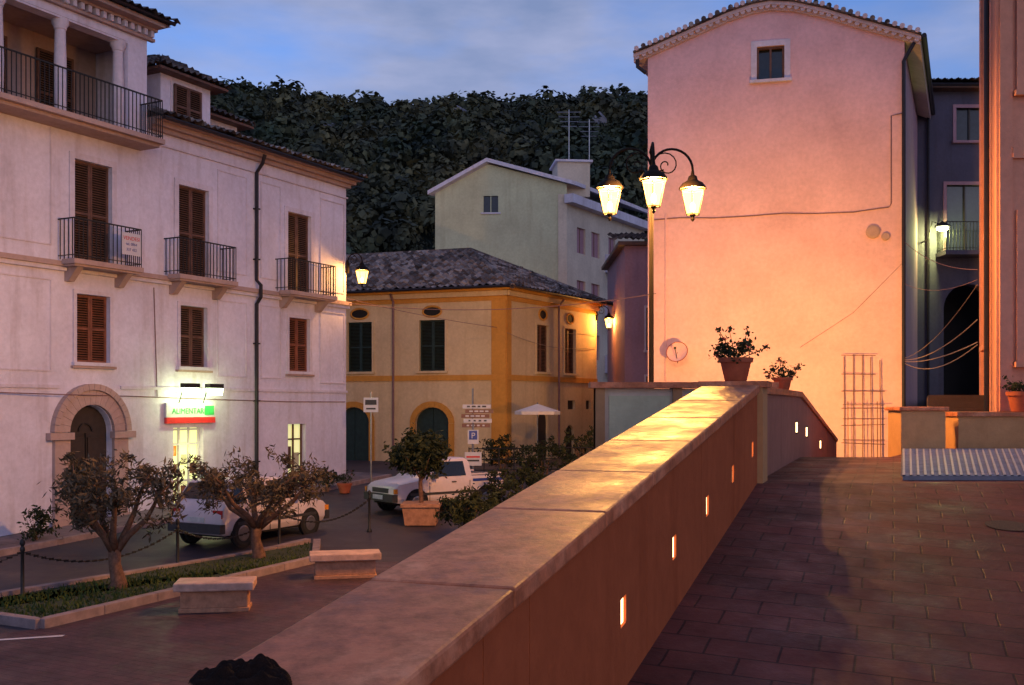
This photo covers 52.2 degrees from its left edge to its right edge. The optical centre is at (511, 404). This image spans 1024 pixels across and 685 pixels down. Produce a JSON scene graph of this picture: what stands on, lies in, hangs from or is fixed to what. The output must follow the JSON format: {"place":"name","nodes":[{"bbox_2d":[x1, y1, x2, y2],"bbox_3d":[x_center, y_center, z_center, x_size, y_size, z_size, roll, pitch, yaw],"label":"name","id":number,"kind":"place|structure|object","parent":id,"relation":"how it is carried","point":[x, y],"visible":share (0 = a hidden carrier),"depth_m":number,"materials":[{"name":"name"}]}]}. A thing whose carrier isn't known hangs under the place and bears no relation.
{"place":"outdoors","nodes":[
{"label":"outdoors","id":0,"kind":"place"},
{"bbox_2d":[0,542,312,616],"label":"grass lawn","id":1,"kind":"structure","parent":0,"point":[52,601],"depth_m":18.01,"materials":[{"name":"grass"}]},
{"bbox_2d":[38,449,189,588],"bbox_3d":[-6.814,1.992,17.969,2.591,2.443,2.416,0,0,0],"label":"olive tree","id":2,"kind":"object","parent":1,"relation":"on","point":[87,496],"visible":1,"depth_m":17.82,"materials":[{"name":"green plant"}]},
{"bbox_2d":[180,445,334,557],"bbox_3d":[-5.165,2.007,21.281,3.144,2.415,2.688,0,0,0],"label":"olive tree","id":3,"kind":"object","parent":1,"relation":"on","point":[212,480],"visible":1,"depth_m":21.12,"materials":[{"name":"green plant"}]},
{"bbox_2d":[0,472,391,556],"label":"sidewalk","id":4,"kind":"structure","parent":0,"point":[9,544],"depth_m":24.15,"materials":[{"name":"stone"}]},
{"bbox_2d":[17,505,63,540],"bbox_3d":[-10.530,2.709,23.239,1.040,0.980,0.813,0,0,0],"label":"shrub","id":5,"kind":"object","parent":4,"relation":"on","point":[41,523],"visible":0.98,"depth_m":23.22,"materials":[{"name":"green plant"}]},
{"bbox_2d":[0,562,399,684],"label":"plaza pavement","id":6,"kind":"structure","parent":0,"point":[164,642],"depth_m":14.29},
{"bbox_2d":[0,635,63,639],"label":"painted road line","id":7,"kind":"object","parent":6,"relation":"on","point":[32,637],"visible":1,"depth_m":14.33,"materials":[{"name":"white paint"}]},
{"bbox_2d":[173,576,256,613],"bbox_3d":[-4.620,2.963,16.300,1.200,0.465,0.600,0,0,-9],"label":"stone bench","id":8,"kind":"object","parent":6,"relation":"on","point":[212,594],"visible":1,"depth_m":16.07,"materials":[{"name":"stone"}]},
{"bbox_2d":[309,549,380,579],"bbox_3d":[-3.100,2.963,19.400,1.300,0.465,0.600,0,0,-11],"label":"stone bench","id":9,"kind":"object","parent":6,"relation":"on","point":[345,564],"visible":0.98,"depth_m":19.18,"materials":[{"name":"stone"}]},
{"bbox_2d":[588,382,778,448],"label":"cross wall","id":10,"kind":"structure","parent":6,"relation":"on","point":[617,412],"depth_m":11.51,"materials":[{"name":"beige paint"}]},
{"bbox_2d":[0,459,573,632],"bbox_3d":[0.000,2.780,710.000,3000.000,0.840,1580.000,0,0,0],"label":"ground","id":11,"kind":"structure","parent":0,"point":[391,537],"depth_m":23.46,"materials":[{"name":"grey asphalt"}]},
{"bbox_2d":[19,538,25,595],"bbox_3d":[-8.060,2.700,17.200,0.114,1.000,0.120,0,0,0],"label":"bollard","id":12,"kind":"object","parent":11,"relation":"on","point":[22,550],"visible":0.86,"depth_m":17.18,"materials":[{"name":"metal"}]},
{"bbox_2d":[0,552,20,562],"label":"bollard chain","id":13,"kind":"object","parent":12,"relation":"attached to","point":[10,557],"visible":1,"depth_m":17.05,"materials":[{"name":"metal"}]},
{"bbox_2d":[24,529,176,562],"bbox_3d":[-7.280,2.602,18.750,0.035,0.370,3.485,0,0,27],"label":"bollard chain","id":14,"kind":"object","parent":12,"relation":"attached to","point":[95,560],"visible":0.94,"depth_m":18.51,"materials":[{"name":"metal"}]},
{"bbox_2d":[0,538,320,628],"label":"grass bed kerb","id":15,"kind":"structure","parent":11,"relation":"on","point":[27,621],"depth_m":17.22,"materials":[{"name":"stone"}]},
{"bbox_2d":[0,0,345,535],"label":"walls","id":16,"kind":"structure","parent":11,"relation":"on","point":[145,191],"depth_m":27.54,"materials":[{"name":"white paint"}]},
{"bbox_2d":[0,0,125,127],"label":"loggia columns","id":17,"kind":"structure","parent":16,"relation":"on","point":[61,26],"depth_m":25.21,"materials":[{"name":"white stone"}]},
{"bbox_2d":[3,35,307,371],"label":"shutters","id":18,"kind":"object","parent":16,"relation":"on","point":[91,191],"visible":0.77,"depth_m":27.47,"materials":[{"name":"brown wood"}]},
{"bbox_2d":[0,46,337,311],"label":"balconies","id":19,"kind":"structure","parent":16,"relation":"attached to","point":[25,108],"depth_m":25.79,"materials":[{"name":"metal"}]},
{"bbox_2d":[122,232,140,256],"bbox_3d":[-9.538,-4.025,26.186,0.020,0.550,0.600,0,0,28],"label":"for sale sign","id":20,"kind":"object","parent":19,"relation":"attached to","point":[131,243],"visible":1,"depth_m":26.18,"materials":[{"name":"white plastic"}]},
{"bbox_2d":[0,0,361,527],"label":"stone trim","id":21,"kind":"structure","parent":16,"relation":"attached to","point":[112,405],"depth_m":26.91,"materials":[{"name":"beige stone"}]},
{"bbox_2d":[0,0,363,471],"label":"downpipes","id":22,"kind":"object","parent":16,"relation":"attached to","point":[192,125],"visible":0.98,"depth_m":30.98,"materials":[{"name":"grey metal"}]},
{"bbox_2d":[68,405,301,522],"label":"doors","id":23,"kind":"structure","parent":16,"relation":"attached to","point":[88,426],"depth_m":26.47,"materials":[{"name":"brown wood"}]},
{"bbox_2d":[164,383,223,423],"bbox_3d":[-8.609,-0.040,28.580,0.590,1.080,1.800,0,0,28],"label":"shop sign","id":24,"kind":"object","parent":16,"relation":"attached to","point":[179,412],"visible":1,"depth_m":28.58,"materials":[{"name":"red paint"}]},
{"bbox_2d":[109,0,367,176],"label":"roof","id":25,"kind":"structure","parent":16,"relation":"on","point":[183,91],"depth_m":29.77,"materials":[{"name":"tile"}]},
{"bbox_2d":[346,253,368,286],"bbox_3d":[-5.112,-4.484,34.798,0.863,1.171,0.475,0,0,45],"label":"wall lamp","id":26,"kind":"object","parent":16,"relation":"attached to","point":[361,267],"visible":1,"depth_m":34.65,"materials":[{"name":"paint"}]},
{"bbox_2d":[175,518,179,562],"bbox_3d":[-6.500,2.700,20.300,0.114,1.000,0.120,0,0,0],"label":"bollard","id":27,"kind":"object","parent":11,"relation":"on","point":[177,522],"visible":0.77,"depth_m":20.27,"materials":[{"name":"metal"}]},
{"bbox_2d":[179,529,250,539],"bbox_3d":[-5.800,2.562,21.600,0.035,0.397,2.979,0,0,28],"label":"bollard chain","id":28,"kind":"object","parent":27,"relation":"attached to","point":[184,532],"visible":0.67,"depth_m":21.07,"materials":[{"name":"metal"}]},
{"bbox_2d":[168,475,328,547],"bbox_3d":[-5.980,2.362,24.101,1.890,1.505,3.731,0,0,28],"label":"parked car","id":29,"kind":"object","parent":11,"relation":"on","point":[224,521],"visible":0.64,"depth_m":22.75,"materials":[{"name":"white paint"}]},
{"bbox_2d":[278,507,280,543],"bbox_3d":[-5.100,2.646,22.900,0.114,1.000,0.120,0,0,0],"label":"bollard","id":30,"kind":"object","parent":11,"relation":"on","point":[279,531],"visible":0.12,"depth_m":22.87,"materials":[{"name":"metal"}]},
{"bbox_2d":[316,464,338,491],"bbox_3d":[-5.612,2.203,31.590,0.809,0.851,0.846,0,0,0],"label":"shrub","id":31,"kind":"object","parent":11,"relation":"on","point":[326,480],"visible":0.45,"depth_m":31.57,"materials":[{"name":"green plant"}]},
{"bbox_2d":[334,470,354,493],"bbox_3d":[-5.032,2.271,31.227,0.715,0.733,0.685,0,0,0],"label":"flower pot","id":32,"kind":"object","parent":11,"relation":"on","point":[344,488],"visible":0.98,"depth_m":31.08,"materials":[{"name":"ceramic"}]},
{"bbox_2d":[367,490,371,531],"bbox_3d":[-3.400,2.526,24.900,0.114,1.000,0.120,0,0,0],"label":"bollard","id":33,"kind":"object","parent":11,"relation":"on","point":[369,529],"visible":1,"depth_m":24.87,"materials":[{"name":"metal"}]},
{"bbox_2d":[281,499,368,522],"bbox_3d":[-4.250,2.460,23.900,0.035,0.431,2.658,0,0,40],"label":"bollard chain","id":34,"kind":"object","parent":33,"relation":"attached to","point":[357,508],"visible":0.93,"depth_m":23.97,"materials":[{"name":"metal"}]},
{"bbox_2d":[364,392,377,482],"bbox_3d":[-4.450,1.065,32.981,0.460,2.950,0.097,0,0,0],"label":"traffic sign","id":35,"kind":"object","parent":11,"relation":"on","point":[370,404],"visible":0.87,"depth_m":32.94,"materials":[{"name":"metal"}]},
{"bbox_2d":[382,422,452,525],"bbox_3d":[-2.346,1.699,26.030,1.737,2.523,1.717,0,0,0],"label":"potted tree","id":36,"kind":"object","parent":11,"relation":"on","point":[413,453],"visible":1,"depth_m":25.67,"materials":[{"name":"green plant"}]},
{"bbox_2d":[364,456,505,509],"bbox_3d":[-2.050,2.135,28.300,3.681,1.455,1.820,0,0,-38],"label":"pickup truck","id":37,"kind":"object","parent":11,"relation":"on","point":[393,492],"visible":0.6,"depth_m":27.59,"materials":[{"name":"white paint"}]},
{"bbox_2d":[433,483,503,527],"bbox_3d":[-0.935,2.439,23.823,1.698,1.327,1.431,0,0,0],"label":"shrub","id":38,"kind":"object","parent":11,"relation":"on","point":[456,511],"visible":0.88,"depth_m":23.65,"materials":[{"name":"green plant"}]},
{"bbox_2d":[346,300,596,462],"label":"walls","id":39,"kind":"structure","parent":11,"relation":"on","point":[468,349],"depth_m":43.60,"materials":[{"name":"yellow paint"}]},
{"bbox_2d":[346,293,588,460],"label":"shutters","id":40,"kind":"object","parent":39,"relation":"attached to","point":[432,359],"visible":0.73,"depth_m":44.33,"materials":[{"name":"green paint"}]},
{"bbox_2d":[346,287,602,463],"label":"trim","id":41,"kind":"structure","parent":39,"relation":"attached to","point":[503,298],"depth_m":42.90,"materials":[{"name":"orange paint"}]},
{"bbox_2d":[346,248,612,306],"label":"roof","id":42,"kind":"structure","parent":39,"relation":"on","point":[446,269],"depth_m":44.90,"materials":[{"name":"tile"}]},
{"bbox_2d":[347,293,655,348],"bbox_3d":[-0.552,-3.021,40.367,9.911,1.077,16.957,0,0,0],"label":"overhead cable","id":43,"kind":"object","parent":39,"relation":"attached to","point":[488,309],"visible":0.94,"depth_m":34.02,"materials":[{"name":"rubber"}]},
{"bbox_2d":[595,306,613,329],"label":"wall lamp","id":44,"kind":"object","parent":39,"relation":"attached to","point":[608,316],"visible":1,"depth_m":48.56,"materials":[{"name":"paint"}]},
{"bbox_2d":[465,424,481,468],"bbox_3d":[-1.150,1.610,30.979,0.500,2.100,0.102,0,0,0],"label":"parking sign","id":45,"kind":"object","parent":11,"relation":"on","point":[473,458],"visible":0.97,"depth_m":30.94,"materials":[{"name":"white metal"}]},
{"bbox_2d":[461,389,492,426],"bbox_3d":[-1.060,1.050,31.982,0.980,3.100,0.097,0,0,0],"label":"direction sign","id":46,"kind":"object","parent":11,"relation":"on","point":[478,422],"visible":0.92,"depth_m":31.94,"materials":[{"name":"plastic"}]},
{"bbox_2d":[470,434,532,474],"bbox_3d":[-0.345,1.672,35.512,2.168,1.456,1.167,0,0,0],"label":"shrub","id":47,"kind":"object","parent":11,"relation":"on","point":[502,445],"visible":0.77,"depth_m":35.43,"materials":[{"name":"green plant"}]},
{"bbox_2d":[477,475,527,507],"bbox_3d":[-0.080,2.349,25.037,1.573,1.352,1.323,0,0,0],"label":"shrub","id":48,"kind":"object","parent":11,"relation":"on","point":[509,487],"visible":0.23,"depth_m":24.92,"materials":[{"name":"green plant"}]},
{"bbox_2d":[483,462,553,500],"bbox_3d":[0.309,2.182,27.459,2.162,1.403,1.518,0,0,0],"label":"shrub","id":49,"kind":"object","parent":11,"relation":"on","point":[531,479],"visible":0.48,"depth_m":27.37,"materials":[{"name":"green plant"}]},
{"bbox_2d":[468,446,593,473],"bbox_3d":[1.530,1.930,34.651,6.037,1.100,0.040,0,0,-13],"label":"metal fence","id":50,"kind":"object","parent":11,"relation":"on","point":[513,458],"visible":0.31,"depth_m":34.27,"materials":[{"name":"metal"}]},
{"bbox_2d":[427,112,647,388],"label":"apartment building","id":51,"kind":"structure","parent":11,"relation":"on","point":[558,225],"depth_m":60.27,"materials":[{"name":"paint"}]},
{"bbox_2d":[515,402,559,467],"bbox_3d":[0.950,1.135,39.000,1.571,2.450,1.571,0,0,-23],"label":"parasol","id":52,"kind":"object","parent":11,"relation":"on","point":[537,409],"visible":0.8,"depth_m":38.48,"materials":[{"name":"fabric"}]},
{"bbox_2d":[516,436,577,478],"bbox_3d":[1.066,1.735,32.376,1.986,1.688,1.566,0,0,0],"label":"shrub","id":53,"kind":"object","parent":11,"relation":"on","point":[553,450],"visible":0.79,"depth_m":32.35,"materials":[{"name":"green plant"}]},
{"bbox_2d":[551,425,593,465],"bbox_3d":[2.495,1.523,35.944,2.382,1.697,1.562,0,0,0],"label":"shrub","id":54,"kind":"object","parent":11,"relation":"on","point":[590,443],"visible":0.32,"depth_m":35.88,"materials":[{"name":"green plant"}]},
{"bbox_2d":[430,395,756,684],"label":"parapet wall","id":55,"kind":"structure","parent":11,"relation":"on","point":[599,609],"depth_m":4.86,"materials":[{"name":"brown paint"}]},
{"bbox_2d":[234,385,759,684],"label":"coping slabs","id":56,"kind":"structure","parent":55,"relation":"on","point":[430,613],"depth_m":3.60,"materials":[{"name":"stone"}]},
{"bbox_2d":[188,653,291,684],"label":"black cloth","id":57,"kind":"object","parent":56,"relation":"on","point":[260,669],"visible":1,"depth_m":2.57,"materials":[{"name":"black fabric"}]},
{"bbox_2d":[601,232,647,388],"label":"rose house","id":58,"kind":"structure","parent":11,"relation":"on","point":[625,265],"depth_m":44.00,"materials":[{"name":"paint"}]},
{"bbox_2d":[698,381,771,483],"bbox_3d":[2.109,1.540,9.861,0.630,3.520,0.410,0,0,20],"label":"end pilaster","id":59,"kind":"object","parent":11,"relation":"on","point":[762,435],"visible":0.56,"depth_m":9.61,"materials":[{"name":"stone"}]},
{"bbox_2d":[708,326,769,380],"bbox_3d":[2.110,-0.489,9.896,0.598,0.528,0.484,0,0,43],"label":"flower pot","id":60,"kind":"object","parent":59,"relation":"on","point":[736,367],"visible":0.99,"depth_m":9.82,"materials":[{"name":"ceramic"}]},
{"bbox_2d":[633,0,935,456],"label":"pink house","id":61,"kind":"structure","parent":11,"relation":"on","point":[788,128],"depth_m":31.07,"materials":[{"name":"paint"}]},
{"bbox_2d":[666,342,687,362],"bbox_3d":[4.892,-1.569,31.327,0.568,0.653,0.818,0,0,-10],"label":"satellite dish","id":62,"kind":"object","parent":61,"relation":"attached to","point":[676,351],"visible":1,"depth_m":31.23,"materials":[{"name":"pink paint"}]},
{"bbox_2d":[905,242,977,368],"bbox_3d":[10.322,-2.798,25.526,0.020,3.818,9.584,0,0,13],"label":"overhead cable","id":63,"kind":"object","parent":61,"relation":"attached to","point":[945,326],"visible":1,"depth_m":23.93,"materials":[{"name":"rubber"}]},
{"bbox_2d":[767,387,837,475],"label":"garden wall","id":64,"kind":"structure","parent":11,"relation":"on","point":[797,426],"depth_m":13.33,"materials":[{"name":"paint"}]},
{"bbox_2d":[763,357,804,389],"bbox_3d":[3.509,-0.404,13.595,0.469,0.439,0.586,0,0,41],"label":"flower pot","id":65,"kind":"object","parent":64,"relation":"on","point":[782,379],"visible":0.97,"depth_m":13.51,"materials":[{"name":"ceramic"}]},
{"bbox_2d":[917,77,978,406],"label":"alley house","id":66,"kind":"structure","parent":11,"relation":"on","point":[948,162],"depth_m":38.00,"materials":[{"name":"grey paint"}]},
{"bbox_2d":[921,221,950,242],"bbox_3d":[15.140,-6.223,37.460,0.541,0.689,1.135,0,0,-45],"label":"wall lamp","id":67,"kind":"object","parent":66,"relation":"attached to","point":[942,226],"visible":1,"depth_m":37.15,"materials":[{"name":"metal"}]},
{"bbox_2d":[232,108,647,251],"bbox_3d":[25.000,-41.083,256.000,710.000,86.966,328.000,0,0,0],"label":"hill","id":68,"kind":"structure","parent":0,"point":[425,236],"depth_m":194.34,"materials":[{"name":"green plant"}]},
{"bbox_2d":[210,75,647,253],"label":"hillside trees","id":69,"kind":"object","parent":68,"relation":"on","point":[432,137],"visible":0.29,"depth_m":224.53,"materials":[{"name":"green plant"}]},
{"bbox_2d":[323,95,626,127],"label":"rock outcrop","id":70,"kind":"object","parent":68,"relation":"on","point":[603,118],"visible":0.07,"depth_m":238.00,"materials":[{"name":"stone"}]},
{"bbox_2d":[133,0,978,104],"label":"sky","id":71,"kind":"structure","parent":0,"point":[394,49],"materials":[{"name":"blue"}]},
{"bbox_2d":[596,142,706,388],"bbox_3d":[2.400,-0.650,18.000,1.551,7.700,1.419,0,0,-44],"label":"street lamp","id":72,"kind":"object","parent":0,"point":[654,175],"visible":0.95,"depth_m":17.96,"materials":[{"name":"metal"}]},
{"bbox_2d":[627,454,1023,684],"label":"terrace pavement","id":73,"kind":"structure","parent":0,"point":[847,571],"depth_m":6.35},
{"bbox_2d":[841,354,884,456],"bbox_3d":[10.133,0.465,30.096,1.201,3.870,0.596,0,0,13],"label":"steel trellis","id":74,"kind":"object","parent":73,"relation":"on","point":[862,408],"visible":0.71,"depth_m":30.28,"materials":[{"name":"brown metal"}]},
{"bbox_2d":[884,407,948,456],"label":"plinth","id":75,"kind":"structure","parent":73,"relation":"on","point":[916,427],"depth_m":15.95,"materials":[{"name":"stone"}]},
{"bbox_2d":[926,395,983,411],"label":"stone steps","id":76,"kind":"structure","parent":73,"relation":"on","point":[964,403],"depth_m":19.80,"materials":[{"name":"brown stone"}]},
{"bbox_2d":[901,448,1023,479],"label":"metal grating","id":77,"kind":"object","parent":73,"relation":"on","point":[962,464],"visible":1,"depth_m":11.73,"materials":[{"name":"metal"}]},
{"bbox_2d":[946,0,1023,448],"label":"salmon house","id":78,"kind":"structure","parent":73,"relation":"on","point":[997,423],"depth_m":16.98,"materials":[{"name":"paint"}]},
{"bbox_2d":[1000,375,1023,411],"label":"flower pot","id":79,"kind":"object","parent":78,"relation":"on","point":[1016,400],"visible":1,"depth_m":16.46,"materials":[{"name":"ceramic"}]},
{"bbox_2d":[984,520,1023,530],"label":"manhole cover","id":80,"kind":"object","parent":73,"relation":"on","point":[1008,525],"visible":1,"depth_m":7.95,"materials":[{"name":"metal"}]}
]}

